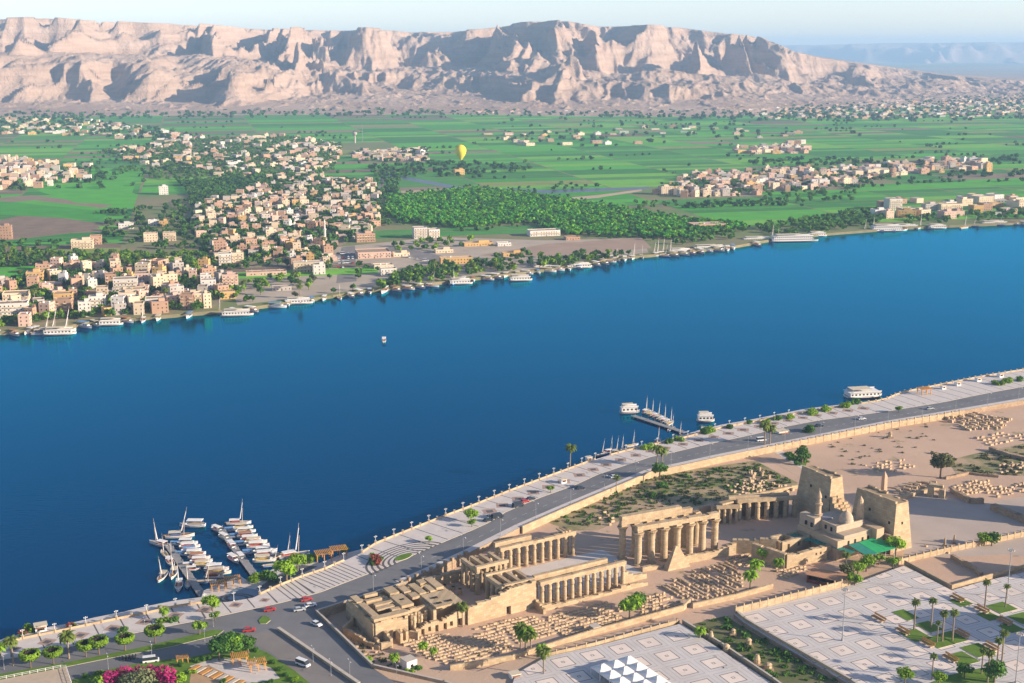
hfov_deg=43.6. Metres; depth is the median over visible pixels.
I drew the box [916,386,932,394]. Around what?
pergola
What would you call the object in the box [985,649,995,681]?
palm tree
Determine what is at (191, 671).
shrub
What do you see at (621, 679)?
peaked tent
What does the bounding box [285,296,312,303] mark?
river boat
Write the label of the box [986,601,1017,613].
lawn bed
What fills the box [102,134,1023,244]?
orchard trees
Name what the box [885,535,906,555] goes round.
broadleaf tree
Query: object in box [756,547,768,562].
palm tree
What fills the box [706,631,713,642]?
stone fragment
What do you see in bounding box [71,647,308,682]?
garden lawn
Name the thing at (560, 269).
motor launch
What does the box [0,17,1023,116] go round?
desert hills
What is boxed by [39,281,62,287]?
house
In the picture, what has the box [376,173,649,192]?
canal
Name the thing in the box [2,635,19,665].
palm tree
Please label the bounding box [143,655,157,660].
windows
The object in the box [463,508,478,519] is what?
broadleaf tree
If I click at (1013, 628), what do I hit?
lawn bed
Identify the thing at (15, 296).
village house
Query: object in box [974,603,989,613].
park bench
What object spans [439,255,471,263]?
house
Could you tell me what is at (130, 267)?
village house
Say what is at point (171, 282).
village house
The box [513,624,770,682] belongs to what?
plaza
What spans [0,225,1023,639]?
river water
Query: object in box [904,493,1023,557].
avenue court
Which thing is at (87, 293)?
village house
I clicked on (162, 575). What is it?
felucca
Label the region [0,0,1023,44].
sky
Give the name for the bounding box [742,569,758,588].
palm tree
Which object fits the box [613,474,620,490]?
palm tree
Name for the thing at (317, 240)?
village house
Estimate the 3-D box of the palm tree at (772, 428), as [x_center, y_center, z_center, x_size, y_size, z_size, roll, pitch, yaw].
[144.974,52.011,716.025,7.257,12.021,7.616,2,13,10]
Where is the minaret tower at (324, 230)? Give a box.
[323,219,325,236]
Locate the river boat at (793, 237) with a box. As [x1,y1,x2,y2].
[770,233,817,241]
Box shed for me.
[805,567,846,585]
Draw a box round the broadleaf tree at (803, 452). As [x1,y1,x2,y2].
[794,445,811,462]
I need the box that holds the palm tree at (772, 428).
[766,424,776,443]
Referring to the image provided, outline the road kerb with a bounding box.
[0,386,1023,659]
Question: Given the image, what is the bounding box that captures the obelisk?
[881,472,887,490]
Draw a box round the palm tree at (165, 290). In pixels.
[162,287,168,293]
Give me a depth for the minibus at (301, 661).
458.33 m
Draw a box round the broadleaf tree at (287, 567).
[273,560,297,580]
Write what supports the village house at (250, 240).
on the village ground at (341, 241)
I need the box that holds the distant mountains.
[781,42,1023,63]
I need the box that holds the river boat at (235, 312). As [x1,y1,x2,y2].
[221,308,253,315]
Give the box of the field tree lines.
[0,92,1023,265]
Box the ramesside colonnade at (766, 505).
[698,492,797,520]
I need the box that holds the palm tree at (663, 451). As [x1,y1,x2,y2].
[658,446,668,461]
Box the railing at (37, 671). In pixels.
[1,665,70,680]
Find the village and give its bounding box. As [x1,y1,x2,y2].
[0,94,1023,271]
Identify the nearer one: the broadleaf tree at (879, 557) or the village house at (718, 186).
the broadleaf tree at (879, 557)
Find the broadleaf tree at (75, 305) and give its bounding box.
[73,302,77,310]
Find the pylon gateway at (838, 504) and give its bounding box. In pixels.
[830,496,851,513]
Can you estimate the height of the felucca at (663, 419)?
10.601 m
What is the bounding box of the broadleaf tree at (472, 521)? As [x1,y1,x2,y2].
[467,519,476,524]
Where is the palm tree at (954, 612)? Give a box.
[950,608,959,640]
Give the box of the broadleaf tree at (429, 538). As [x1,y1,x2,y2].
[425,536,432,542]
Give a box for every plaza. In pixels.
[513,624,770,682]
[734,566,1023,682]
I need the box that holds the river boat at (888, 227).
[870,224,905,231]
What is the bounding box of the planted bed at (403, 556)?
[395,553,411,560]
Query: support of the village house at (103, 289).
on the village ground at (215, 301)
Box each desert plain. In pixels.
[903,65,1023,74]
[968,75,1023,78]
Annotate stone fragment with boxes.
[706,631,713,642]
[722,643,730,655]
[729,628,736,635]
[744,638,753,648]
[751,654,761,666]
[762,662,773,671]
[886,432,893,437]
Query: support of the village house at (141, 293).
on the village ground at (215, 301)
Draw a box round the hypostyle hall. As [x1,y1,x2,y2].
[421,551,535,624]
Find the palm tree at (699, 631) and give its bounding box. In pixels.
[693,626,706,637]
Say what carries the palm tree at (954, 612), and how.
on the lawn bed at (957, 638)
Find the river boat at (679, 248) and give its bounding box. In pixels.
[668,247,690,250]
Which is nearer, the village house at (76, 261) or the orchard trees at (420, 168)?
the village house at (76, 261)
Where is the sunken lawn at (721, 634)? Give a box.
[693,616,835,682]
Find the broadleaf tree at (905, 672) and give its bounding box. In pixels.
[896,666,914,682]
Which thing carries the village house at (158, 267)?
on the village ground at (215, 301)
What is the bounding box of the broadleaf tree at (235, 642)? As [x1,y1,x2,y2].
[219,631,245,656]
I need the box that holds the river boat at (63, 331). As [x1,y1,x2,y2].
[42,326,75,334]
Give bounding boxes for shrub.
[17,629,28,636]
[22,623,34,631]
[65,622,76,627]
[82,673,89,677]
[93,670,103,674]
[117,626,128,632]
[154,616,170,623]
[169,616,179,622]
[187,669,197,673]
[246,573,259,582]
[251,570,267,579]
[264,571,279,581]
[282,672,289,676]
[291,676,298,681]
[303,557,314,564]
[307,553,320,559]
[368,552,379,559]
[369,556,383,565]
[403,668,415,672]
[412,665,422,669]
[640,442,655,449]
[649,492,656,497]
[655,481,668,487]
[664,437,673,443]
[673,435,684,441]
[699,426,710,434]
[707,425,715,432]
[772,415,782,420]
[786,413,794,419]
[806,407,818,415]
[820,404,831,411]
[840,401,850,407]
[851,398,860,404]
[991,379,1005,385]
[1001,377,1013,382]
[1016,376,1023,381]
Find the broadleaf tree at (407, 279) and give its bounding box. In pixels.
[403,276,411,282]
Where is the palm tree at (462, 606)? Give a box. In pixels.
[456,601,468,626]
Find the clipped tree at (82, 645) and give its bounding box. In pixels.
[75,639,93,656]
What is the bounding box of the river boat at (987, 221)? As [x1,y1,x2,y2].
[980,220,1006,222]
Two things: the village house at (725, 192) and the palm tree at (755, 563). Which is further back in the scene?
the village house at (725, 192)
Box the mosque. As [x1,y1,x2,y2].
[798,489,892,560]
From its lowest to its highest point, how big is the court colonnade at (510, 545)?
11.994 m
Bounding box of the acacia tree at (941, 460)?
[930,452,954,477]
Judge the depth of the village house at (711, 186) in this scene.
2053.30 m
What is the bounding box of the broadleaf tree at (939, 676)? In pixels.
[931,670,947,682]
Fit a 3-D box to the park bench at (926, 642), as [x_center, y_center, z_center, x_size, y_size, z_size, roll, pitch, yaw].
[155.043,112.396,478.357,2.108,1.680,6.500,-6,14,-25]
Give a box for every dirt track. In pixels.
[401,189,441,192]
[572,189,641,198]
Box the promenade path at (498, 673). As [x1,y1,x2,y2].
[375,618,680,682]
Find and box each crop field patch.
[0,201,107,219]
[38,181,135,204]
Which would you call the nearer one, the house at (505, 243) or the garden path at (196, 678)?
the garden path at (196, 678)
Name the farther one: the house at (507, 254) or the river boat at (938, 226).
the river boat at (938, 226)
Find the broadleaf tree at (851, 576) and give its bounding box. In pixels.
[846,571,862,584]
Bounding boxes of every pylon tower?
[797,465,844,513]
[852,484,911,552]
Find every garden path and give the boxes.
[189,665,244,682]
[190,659,278,681]
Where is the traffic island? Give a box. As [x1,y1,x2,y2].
[259,616,270,623]
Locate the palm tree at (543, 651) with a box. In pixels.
[536,646,551,673]
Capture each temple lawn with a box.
[548,461,796,530]
[952,444,1023,475]
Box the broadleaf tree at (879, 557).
[873,554,885,564]
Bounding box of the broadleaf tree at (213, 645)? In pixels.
[206,633,228,659]
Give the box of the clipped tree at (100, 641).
[87,634,108,654]
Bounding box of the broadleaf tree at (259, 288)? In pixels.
[256,286,264,294]
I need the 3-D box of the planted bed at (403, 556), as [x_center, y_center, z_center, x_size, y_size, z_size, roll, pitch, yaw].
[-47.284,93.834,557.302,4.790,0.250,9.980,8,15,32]
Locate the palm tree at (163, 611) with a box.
[158,606,169,616]
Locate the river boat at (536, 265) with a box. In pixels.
[532,263,550,266]
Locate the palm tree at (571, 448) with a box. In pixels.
[564,443,576,466]
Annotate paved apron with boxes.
[247,629,352,682]
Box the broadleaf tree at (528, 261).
[526,259,533,265]
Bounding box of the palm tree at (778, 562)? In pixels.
[772,558,784,572]
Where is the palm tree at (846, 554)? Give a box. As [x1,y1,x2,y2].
[842,551,850,561]
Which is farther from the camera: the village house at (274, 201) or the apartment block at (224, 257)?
the village house at (274, 201)
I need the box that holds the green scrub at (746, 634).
[556,451,836,682]
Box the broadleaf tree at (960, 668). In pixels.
[956,662,974,677]
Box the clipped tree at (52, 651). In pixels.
[42,645,62,664]
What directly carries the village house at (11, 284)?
on the village ground at (215, 301)
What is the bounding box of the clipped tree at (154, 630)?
[143,623,165,642]
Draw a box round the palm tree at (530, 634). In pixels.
[524,628,537,648]
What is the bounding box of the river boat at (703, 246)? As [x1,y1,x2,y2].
[692,244,724,248]
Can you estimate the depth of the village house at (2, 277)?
1212.82 m
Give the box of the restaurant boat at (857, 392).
[843,386,881,398]
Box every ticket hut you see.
[400,654,416,668]
[589,623,600,629]
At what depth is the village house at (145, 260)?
1316.45 m
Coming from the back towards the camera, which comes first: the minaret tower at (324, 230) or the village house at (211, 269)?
the minaret tower at (324, 230)
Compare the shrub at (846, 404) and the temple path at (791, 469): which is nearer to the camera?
the temple path at (791, 469)
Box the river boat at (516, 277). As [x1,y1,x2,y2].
[508,274,531,280]
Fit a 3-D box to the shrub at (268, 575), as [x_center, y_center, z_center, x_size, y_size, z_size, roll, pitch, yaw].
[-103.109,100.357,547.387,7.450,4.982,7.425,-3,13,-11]
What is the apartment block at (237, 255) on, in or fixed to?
on the village ground at (341, 241)
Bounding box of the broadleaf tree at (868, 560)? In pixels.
[859,554,876,571]
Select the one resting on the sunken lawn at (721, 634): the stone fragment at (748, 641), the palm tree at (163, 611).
the stone fragment at (748, 641)
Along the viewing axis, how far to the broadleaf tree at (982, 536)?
576.39 m
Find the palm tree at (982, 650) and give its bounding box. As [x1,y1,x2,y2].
[979,647,986,673]
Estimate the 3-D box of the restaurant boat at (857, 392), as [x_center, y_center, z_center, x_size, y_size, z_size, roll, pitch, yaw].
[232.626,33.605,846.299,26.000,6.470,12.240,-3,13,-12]
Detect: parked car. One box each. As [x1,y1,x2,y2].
[243,626,255,632]
[263,606,275,611]
[293,606,305,611]
[300,596,312,601]
[304,602,316,607]
[310,620,322,626]
[483,517,492,521]
[575,485,584,489]
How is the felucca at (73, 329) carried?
on the river water
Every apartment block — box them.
[0,223,12,238]
[0,299,28,317]
[88,292,106,307]
[113,276,137,289]
[159,184,167,194]
[213,237,225,251]
[218,252,231,264]
[222,271,238,285]
[230,233,239,245]
[231,249,243,264]
[412,226,426,238]
[658,184,673,194]
[884,197,902,209]
[983,162,992,171]
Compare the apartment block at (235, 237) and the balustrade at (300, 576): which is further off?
the apartment block at (235, 237)
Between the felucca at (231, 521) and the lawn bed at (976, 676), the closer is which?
the lawn bed at (976, 676)
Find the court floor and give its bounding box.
[508,550,641,599]
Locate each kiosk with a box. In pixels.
[33,621,47,633]
[508,669,521,679]
[559,477,566,483]
[585,455,592,460]
[953,381,960,385]
[974,377,981,381]
[997,372,1003,377]
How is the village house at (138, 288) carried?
on the village ground at (215, 301)
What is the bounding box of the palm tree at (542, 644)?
[535,643,547,653]
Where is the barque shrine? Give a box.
[711,499,739,523]
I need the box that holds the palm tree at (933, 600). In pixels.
[929,597,937,627]
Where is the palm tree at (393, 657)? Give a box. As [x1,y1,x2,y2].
[388,653,398,666]
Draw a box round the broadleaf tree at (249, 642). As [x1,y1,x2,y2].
[242,635,256,652]
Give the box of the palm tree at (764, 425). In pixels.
[758,421,770,444]
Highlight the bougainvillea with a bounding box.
[91,664,186,682]
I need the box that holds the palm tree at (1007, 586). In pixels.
[1003,584,1010,606]
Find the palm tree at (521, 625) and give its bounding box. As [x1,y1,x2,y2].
[512,621,527,648]
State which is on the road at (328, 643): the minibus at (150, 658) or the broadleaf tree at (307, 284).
the minibus at (150, 658)
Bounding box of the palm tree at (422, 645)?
[417,641,428,654]
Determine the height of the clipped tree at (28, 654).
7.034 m
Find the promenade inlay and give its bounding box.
[6,406,869,651]
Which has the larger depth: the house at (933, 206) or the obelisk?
the house at (933, 206)
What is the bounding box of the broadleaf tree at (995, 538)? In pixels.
[986,531,1001,545]
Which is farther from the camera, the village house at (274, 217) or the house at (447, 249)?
the village house at (274, 217)
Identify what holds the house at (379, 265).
on the landing square
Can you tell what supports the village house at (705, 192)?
on the village ground at (743, 193)
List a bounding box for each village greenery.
[0,236,631,323]
[103,172,401,268]
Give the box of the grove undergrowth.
[386,184,755,239]
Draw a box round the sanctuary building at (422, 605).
[346,577,465,641]
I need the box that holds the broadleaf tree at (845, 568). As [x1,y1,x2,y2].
[839,562,854,573]
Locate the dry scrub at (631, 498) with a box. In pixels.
[359,423,1023,670]
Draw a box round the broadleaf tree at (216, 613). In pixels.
[209,611,220,620]
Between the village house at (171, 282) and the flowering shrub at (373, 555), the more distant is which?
the village house at (171, 282)
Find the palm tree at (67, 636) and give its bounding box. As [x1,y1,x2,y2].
[57,629,76,658]
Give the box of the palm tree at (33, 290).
[29,288,37,296]
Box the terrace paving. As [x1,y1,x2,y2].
[0,667,70,682]
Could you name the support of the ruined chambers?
on the temple ground at (954, 439)
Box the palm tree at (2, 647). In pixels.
[0,642,6,657]
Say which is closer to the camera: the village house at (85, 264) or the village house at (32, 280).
the village house at (32, 280)
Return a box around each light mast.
[841,587,848,640]
[1007,548,1014,597]
[1014,632,1023,682]
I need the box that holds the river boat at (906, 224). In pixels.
[899,223,917,226]
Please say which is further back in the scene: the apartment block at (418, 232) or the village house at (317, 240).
the apartment block at (418, 232)
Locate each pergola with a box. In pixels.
[176,653,188,663]
[209,578,226,591]
[224,574,240,587]
[230,651,248,665]
[248,656,266,671]
[314,548,331,561]
[329,544,347,557]
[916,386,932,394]
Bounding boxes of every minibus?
[143,654,158,663]
[295,656,310,667]
[491,512,503,518]
[512,501,523,507]
[756,436,766,441]
[774,428,788,433]
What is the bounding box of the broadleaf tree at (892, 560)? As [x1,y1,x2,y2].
[885,556,900,568]
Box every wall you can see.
[277,627,359,682]
[316,581,451,682]
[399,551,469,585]
[450,598,690,670]
[521,447,768,533]
[546,618,679,656]
[682,619,780,682]
[692,583,772,608]
[721,484,798,500]
[732,537,776,553]
[734,609,857,682]
[735,579,850,613]
[751,542,831,568]
[767,410,964,452]
[893,530,1023,565]
[898,488,939,498]
[904,560,1023,589]
[945,471,998,479]
[950,487,983,503]
[950,554,982,576]
[988,446,1023,459]
[990,503,1023,522]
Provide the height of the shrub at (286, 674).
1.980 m
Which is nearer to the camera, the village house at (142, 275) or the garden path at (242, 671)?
the garden path at (242, 671)
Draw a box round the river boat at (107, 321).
[98,317,122,325]
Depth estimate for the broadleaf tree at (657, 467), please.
658.52 m
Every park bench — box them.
[871,612,885,622]
[895,625,910,635]
[919,636,934,647]
[941,651,958,662]
[949,593,964,602]
[954,627,969,637]
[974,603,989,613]
[982,640,999,651]
[996,615,1012,625]
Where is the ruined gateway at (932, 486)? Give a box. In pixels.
[927,483,945,498]
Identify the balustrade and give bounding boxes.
[0,601,201,642]
[258,559,343,594]
[361,458,594,552]
[609,404,839,454]
[860,368,1023,403]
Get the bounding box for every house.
[0,275,5,284]
[1,180,11,184]
[2,290,30,301]
[4,277,16,289]
[9,293,20,299]
[18,312,31,326]
[24,304,38,314]
[26,268,44,280]
[26,275,39,286]
[32,297,44,302]
[35,261,49,269]
[38,301,55,318]
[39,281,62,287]
[42,283,53,294]
[46,268,61,280]
[49,286,65,292]
[50,257,63,269]
[53,291,73,302]
[55,297,73,314]
[58,270,68,286]
[63,260,74,270]
[68,253,77,259]
[68,287,77,299]
[70,274,82,288]
[71,237,93,248]
[72,258,79,267]
[74,272,84,284]
[78,261,93,268]
[78,298,90,316]
[80,260,91,271]
[84,273,90,283]
[84,290,95,296]
[86,277,96,289]
[90,234,101,244]
[93,259,106,270]
[94,270,104,278]
[96,285,108,299]
[101,305,111,315]
[105,272,115,283]
[108,255,116,270]
[109,264,122,274]
[110,257,120,266]
[110,294,126,308]
[113,301,126,314]
[118,221,133,228]
[118,288,135,294]
[125,264,134,272]
[126,294,139,311]
[132,286,145,289]
[133,300,144,314]
[134,271,148,283]
[135,262,150,273]
[135,283,149,290]
[136,289,148,300]
[140,259,151,263]
[143,231,157,241]
[145,296,163,309]
[148,219,158,225]
[150,273,163,287]
[150,297,168,313]
[151,259,162,269]
[152,258,168,263]
[152,264,166,272]
[152,291,163,295]
[159,219,167,225]
[161,271,177,281]
[161,280,178,292]
[163,231,175,240]
[164,291,179,306]
[166,280,178,289]
[168,284,183,297]
[170,259,183,270]
[180,292,194,308]
[182,264,190,274]
[186,289,201,301]
[189,268,196,279]
[195,230,206,236]
[197,284,207,291]
[198,257,209,265]
[199,265,215,276]
[200,273,210,282]
[201,277,215,293]
[201,290,211,307]
[207,211,215,217]
[209,220,216,228]
[209,238,216,245]
[213,282,228,292]
[214,200,222,208]
[214,269,226,282]
[219,288,235,299]
[229,213,236,221]
[237,209,246,216]
[237,243,246,249]
[238,215,245,220]
[240,222,248,229]
[241,135,265,138]
[242,204,251,207]
[244,237,256,243]
[246,232,254,237]
[246,269,286,275]
[247,193,256,200]
[248,249,258,255]
[249,243,259,249]
[252,223,260,229]
[254,206,262,211]
[259,213,269,219]
[262,239,270,245]
[262,244,268,251]
[265,227,276,237]
[268,199,277,204]
[270,195,278,199]
[270,215,280,220]
[271,284,291,290]
[273,248,282,256]
[280,198,289,206]
[280,238,288,247]
[282,165,294,171]
[284,208,292,213]
[285,238,295,249]
[288,231,297,237]
[289,250,295,256]
[289,255,301,267]
[291,199,300,204]
[292,234,302,242]
[292,260,321,271]
[293,157,304,161]
[293,240,300,249]
[294,193,303,198]
[295,223,304,228]
[299,199,308,203]
[305,208,314,214]
[306,251,313,259]
[307,220,317,228]
[309,213,318,218]
[312,261,325,274]
[313,236,325,246]
[318,207,326,211]
[319,221,327,229]
[322,196,330,200]
[322,243,332,252]
[322,256,329,263]
[338,225,349,233]
[343,194,350,199]
[350,226,360,231]
[355,230,374,241]
[355,248,390,258]
[362,212,372,219]
[368,219,380,225]
[373,263,393,268]
[380,266,396,275]
[392,250,409,256]
[427,228,439,237]
[434,246,452,252]
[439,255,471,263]
[453,168,464,174]
[463,240,492,246]
[496,241,510,245]
[501,250,522,256]
[527,228,559,236]
[564,235,579,239]
[652,188,659,194]
[688,221,725,226]
[695,173,705,179]
[701,188,710,196]
[704,184,714,189]
[705,176,715,181]
[716,184,727,188]
[719,180,729,186]
[720,188,729,195]
[737,174,748,180]
[745,180,755,184]
[750,183,762,190]
[770,177,781,181]
[790,182,800,187]
[830,177,841,182]
[842,176,851,183]
[870,207,885,214]
[876,200,883,206]
[881,209,893,218]
[895,196,906,203]
[896,207,915,208]
[896,208,916,217]
[915,207,930,216]
[921,201,939,210]
[936,202,962,209]
[937,209,956,218]
[942,200,956,202]
[954,208,964,215]
[956,197,972,205]
[967,193,982,195]
[968,204,983,211]
[970,195,993,202]
[977,202,992,210]
[986,193,1003,198]
[990,201,1003,207]
[1000,207,1017,213]
[1006,199,1015,205]
[1009,196,1023,199]
[1009,199,1023,208]
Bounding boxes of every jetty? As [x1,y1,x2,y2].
[164,542,203,596]
[216,525,256,575]
[632,415,685,432]
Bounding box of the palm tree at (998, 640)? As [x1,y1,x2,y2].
[994,636,1004,661]
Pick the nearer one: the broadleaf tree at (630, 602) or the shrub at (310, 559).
the broadleaf tree at (630, 602)
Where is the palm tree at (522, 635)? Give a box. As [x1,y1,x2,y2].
[515,625,534,649]
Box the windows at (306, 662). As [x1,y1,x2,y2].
[295,658,308,664]
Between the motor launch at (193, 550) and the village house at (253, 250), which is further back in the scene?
the village house at (253, 250)
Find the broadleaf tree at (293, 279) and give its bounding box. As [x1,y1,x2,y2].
[289,277,298,285]
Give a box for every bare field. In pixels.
[0,195,111,207]
[0,216,99,239]
[479,238,650,255]
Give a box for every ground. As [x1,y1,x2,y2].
[0,63,1023,334]
[0,266,226,328]
[0,403,859,641]
[199,187,384,268]
[326,405,1023,682]
[682,167,889,197]
[879,199,1004,222]
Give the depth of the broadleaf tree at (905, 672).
447.71 m
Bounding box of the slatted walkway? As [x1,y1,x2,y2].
[189,665,250,682]
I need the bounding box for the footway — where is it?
[396,398,1023,581]
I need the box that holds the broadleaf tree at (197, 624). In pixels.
[191,620,206,634]
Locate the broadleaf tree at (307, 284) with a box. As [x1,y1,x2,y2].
[305,281,311,289]
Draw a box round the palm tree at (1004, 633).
[999,628,1009,661]
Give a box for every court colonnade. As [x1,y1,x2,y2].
[493,526,575,568]
[532,557,647,613]
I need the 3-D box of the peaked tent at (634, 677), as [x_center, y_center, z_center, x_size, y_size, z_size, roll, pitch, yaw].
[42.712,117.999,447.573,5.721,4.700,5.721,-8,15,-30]
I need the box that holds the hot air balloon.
[455,145,465,159]
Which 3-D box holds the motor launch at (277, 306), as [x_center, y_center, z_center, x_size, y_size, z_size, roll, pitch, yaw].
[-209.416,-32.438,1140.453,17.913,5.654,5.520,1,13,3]
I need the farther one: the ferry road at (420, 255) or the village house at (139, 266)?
the ferry road at (420, 255)
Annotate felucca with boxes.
[30,308,49,334]
[35,306,56,331]
[54,309,75,330]
[140,303,145,322]
[149,519,168,547]
[157,557,167,582]
[161,539,167,557]
[163,508,194,538]
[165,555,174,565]
[169,556,176,579]
[175,566,182,591]
[184,565,190,589]
[197,562,215,583]
[225,502,250,524]
[262,546,277,567]
[277,525,309,560]
[424,270,438,286]
[595,441,606,456]
[626,431,637,446]
[654,406,661,419]
[660,407,666,422]
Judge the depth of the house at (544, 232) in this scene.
1559.71 m
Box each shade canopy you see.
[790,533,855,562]
[849,538,895,563]
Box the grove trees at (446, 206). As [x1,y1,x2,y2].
[384,184,747,230]
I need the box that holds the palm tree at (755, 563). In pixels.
[747,558,764,571]
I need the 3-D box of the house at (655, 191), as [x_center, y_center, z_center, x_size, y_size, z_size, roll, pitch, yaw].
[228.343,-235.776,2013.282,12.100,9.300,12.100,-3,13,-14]
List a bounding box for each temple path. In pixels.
[760,454,800,476]
[775,450,802,468]
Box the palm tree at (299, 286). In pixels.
[296,284,302,295]
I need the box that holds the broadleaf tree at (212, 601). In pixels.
[200,595,220,611]
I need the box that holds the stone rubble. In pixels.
[355,411,1023,664]
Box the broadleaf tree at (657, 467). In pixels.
[651,462,668,477]
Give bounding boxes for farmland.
[0,103,1023,281]
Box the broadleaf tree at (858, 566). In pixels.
[851,561,865,572]
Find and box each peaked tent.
[591,663,611,673]
[600,669,621,679]
[605,659,625,668]
[609,676,631,682]
[613,665,634,675]
[618,655,638,664]
[623,672,644,682]
[627,662,647,671]
[633,679,650,682]
[637,668,658,678]
[646,675,668,682]
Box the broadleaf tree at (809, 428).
[802,424,814,432]
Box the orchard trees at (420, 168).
[0,146,1023,190]
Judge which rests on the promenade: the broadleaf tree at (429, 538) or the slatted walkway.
the broadleaf tree at (429, 538)
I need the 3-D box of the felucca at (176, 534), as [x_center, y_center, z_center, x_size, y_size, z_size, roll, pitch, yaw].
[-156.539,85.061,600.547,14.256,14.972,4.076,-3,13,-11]
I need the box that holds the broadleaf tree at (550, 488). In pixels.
[546,485,554,492]
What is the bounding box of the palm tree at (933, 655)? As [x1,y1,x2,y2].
[930,652,937,679]
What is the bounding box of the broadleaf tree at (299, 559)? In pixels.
[288,552,306,570]
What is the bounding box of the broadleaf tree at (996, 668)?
[980,658,1007,682]
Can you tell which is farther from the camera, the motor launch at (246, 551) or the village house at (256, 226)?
the village house at (256, 226)
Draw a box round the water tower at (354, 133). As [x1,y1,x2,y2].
[352,132,356,142]
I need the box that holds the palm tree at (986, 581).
[983,578,991,606]
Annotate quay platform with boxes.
[226,587,261,599]
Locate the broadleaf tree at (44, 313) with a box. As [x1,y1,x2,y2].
[40,311,51,321]
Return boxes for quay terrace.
[256,565,316,588]
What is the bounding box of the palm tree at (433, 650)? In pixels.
[429,647,437,658]
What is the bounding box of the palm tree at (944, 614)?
[939,609,949,640]
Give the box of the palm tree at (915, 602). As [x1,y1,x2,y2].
[911,597,920,629]
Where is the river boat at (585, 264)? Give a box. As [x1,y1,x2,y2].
[569,261,591,267]
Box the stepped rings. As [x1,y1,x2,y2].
[365,541,439,574]
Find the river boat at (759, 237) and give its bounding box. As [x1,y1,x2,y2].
[742,236,771,238]
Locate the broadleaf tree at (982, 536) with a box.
[977,532,992,545]
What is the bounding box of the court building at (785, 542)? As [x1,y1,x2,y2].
[770,530,809,552]
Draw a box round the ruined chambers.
[342,616,418,649]
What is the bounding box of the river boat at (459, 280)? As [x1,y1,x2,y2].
[448,277,472,284]
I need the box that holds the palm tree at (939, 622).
[935,620,941,641]
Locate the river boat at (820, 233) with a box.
[808,231,826,235]
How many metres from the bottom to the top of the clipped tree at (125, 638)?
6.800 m
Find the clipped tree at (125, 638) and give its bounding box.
[114,632,134,650]
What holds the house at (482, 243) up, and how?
on the landing square
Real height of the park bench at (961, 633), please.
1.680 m
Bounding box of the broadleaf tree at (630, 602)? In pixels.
[618,594,642,618]
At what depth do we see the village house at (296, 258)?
1330.72 m
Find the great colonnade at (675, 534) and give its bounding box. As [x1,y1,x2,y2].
[617,505,736,571]
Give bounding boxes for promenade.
[0,370,1023,658]
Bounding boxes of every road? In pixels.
[0,387,1023,682]
[336,246,356,282]
[388,246,471,272]
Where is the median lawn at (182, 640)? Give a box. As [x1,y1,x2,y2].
[0,630,223,679]
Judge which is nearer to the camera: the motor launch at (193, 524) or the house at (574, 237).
the motor launch at (193, 524)
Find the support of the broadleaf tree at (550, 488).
on the promenade
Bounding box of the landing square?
[235,237,647,304]
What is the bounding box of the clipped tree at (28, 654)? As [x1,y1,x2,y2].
[18,648,40,667]
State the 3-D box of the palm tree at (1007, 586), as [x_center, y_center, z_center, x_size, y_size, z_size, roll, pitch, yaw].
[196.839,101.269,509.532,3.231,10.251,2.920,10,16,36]
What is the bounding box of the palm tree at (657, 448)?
[652,445,663,462]
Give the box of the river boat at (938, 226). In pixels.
[927,223,946,228]
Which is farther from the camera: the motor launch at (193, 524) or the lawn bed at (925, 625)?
the motor launch at (193, 524)
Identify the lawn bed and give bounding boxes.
[892,609,918,620]
[898,628,929,641]
[915,621,941,632]
[924,635,954,648]
[931,668,993,682]
[938,631,968,643]
[949,598,972,606]
[949,651,979,665]
[960,643,996,657]
[976,611,1000,620]
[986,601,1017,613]
[998,622,1023,632]
[1007,612,1023,623]
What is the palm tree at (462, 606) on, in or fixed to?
on the temple ground at (954, 439)
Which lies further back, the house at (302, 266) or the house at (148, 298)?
the house at (302, 266)
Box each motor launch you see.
[8,328,19,335]
[24,325,37,334]
[76,320,91,328]
[89,319,98,325]
[120,316,133,322]
[155,313,160,320]
[170,540,183,545]
[175,550,185,555]
[177,537,197,544]
[179,518,205,526]
[179,541,199,548]
[181,545,201,552]
[184,548,205,555]
[186,311,192,318]
[186,565,200,570]
[188,552,209,558]
[190,555,212,563]
[192,559,214,566]
[204,562,228,570]
[204,571,223,578]
[206,566,230,574]
[211,524,221,531]
[218,531,229,539]
[224,526,237,531]
[226,539,235,548]
[226,552,238,563]
[229,533,241,537]
[233,522,252,529]
[234,540,246,545]
[235,526,255,533]
[236,551,243,559]
[237,530,257,537]
[240,534,260,540]
[242,548,255,554]
[244,536,266,543]
[245,305,258,311]
[246,540,268,547]
[252,553,276,562]
[253,545,276,553]
[254,549,278,557]
[268,301,286,307]
[354,288,363,295]
[381,285,388,293]
[391,285,400,290]
[401,284,414,289]
[413,282,424,288]
[481,275,493,279]
[491,272,502,278]
[541,267,556,271]
[550,265,564,270]
[592,260,600,265]
[600,258,608,264]
[670,250,679,256]
[678,250,689,255]
[713,246,724,250]
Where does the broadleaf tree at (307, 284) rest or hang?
on the landing square
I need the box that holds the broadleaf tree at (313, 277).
[309,274,316,279]
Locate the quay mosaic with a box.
[218,594,253,601]

